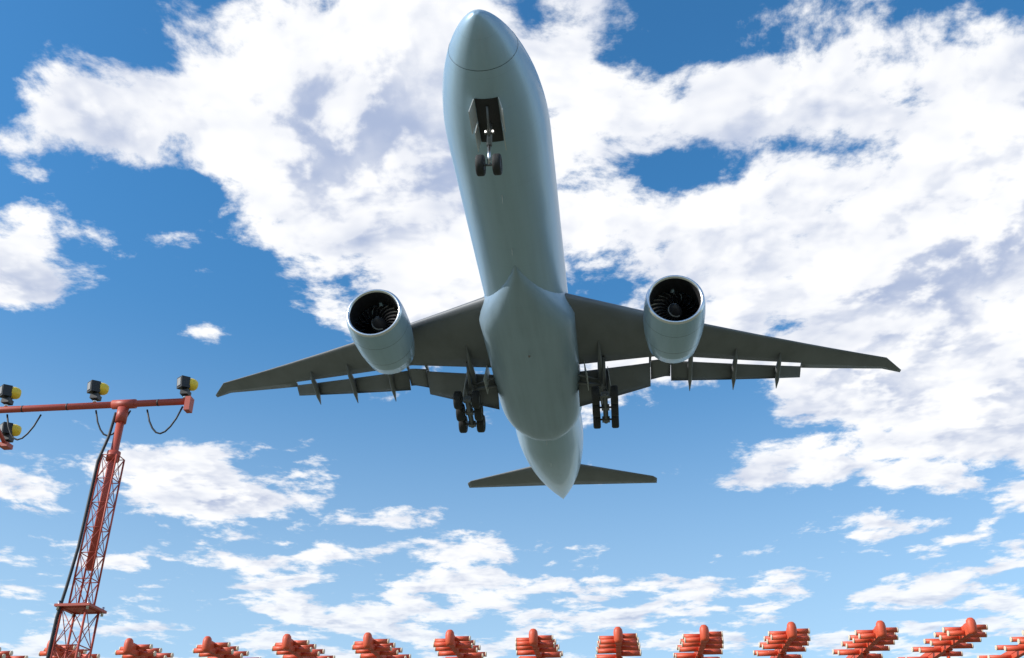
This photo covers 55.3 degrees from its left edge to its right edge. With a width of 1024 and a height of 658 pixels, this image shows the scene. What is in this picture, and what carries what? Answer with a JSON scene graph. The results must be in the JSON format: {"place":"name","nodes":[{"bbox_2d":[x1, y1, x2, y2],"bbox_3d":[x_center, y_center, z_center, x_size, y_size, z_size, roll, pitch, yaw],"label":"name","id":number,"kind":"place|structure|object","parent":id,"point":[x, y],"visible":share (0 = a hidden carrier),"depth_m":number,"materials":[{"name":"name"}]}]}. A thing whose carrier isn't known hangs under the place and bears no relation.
{"place":"outdoors","nodes":[
{"label":"outdoors","id":0,"kind":"place"},
{"bbox_2d":[0,375,197,657],"bbox_3d":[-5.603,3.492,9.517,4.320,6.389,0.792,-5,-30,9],"label":"approach light tower","id":1,"kind":"structure","parent":0,"point":[96,389],"depth_m":10.27,"materials":[{"name":"red metal"}]},
{"bbox_2d":[0,617,1023,657],"bbox_3d":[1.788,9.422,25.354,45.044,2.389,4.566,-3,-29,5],"label":"localizer antennas","id":2,"kind":"object","parent":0,"point":[880,636],"visible":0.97,"depth_m":24.81,"materials":[{"name":"orange"}]},
{"bbox_2d":[0,0,1023,657],"label":"sky","id":3,"kind":"structure","parent":0,"point":[204,191],"materials":[{"name":"blue"}]},
{"bbox_2d":[216,9,900,498],"bbox_3d":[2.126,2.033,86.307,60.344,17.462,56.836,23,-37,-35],"label":"airplane","id":4,"kind":"object","parent":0,"point":[530,331],"visible":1,"depth_m":72.47,"materials":[{"name":"paint"}]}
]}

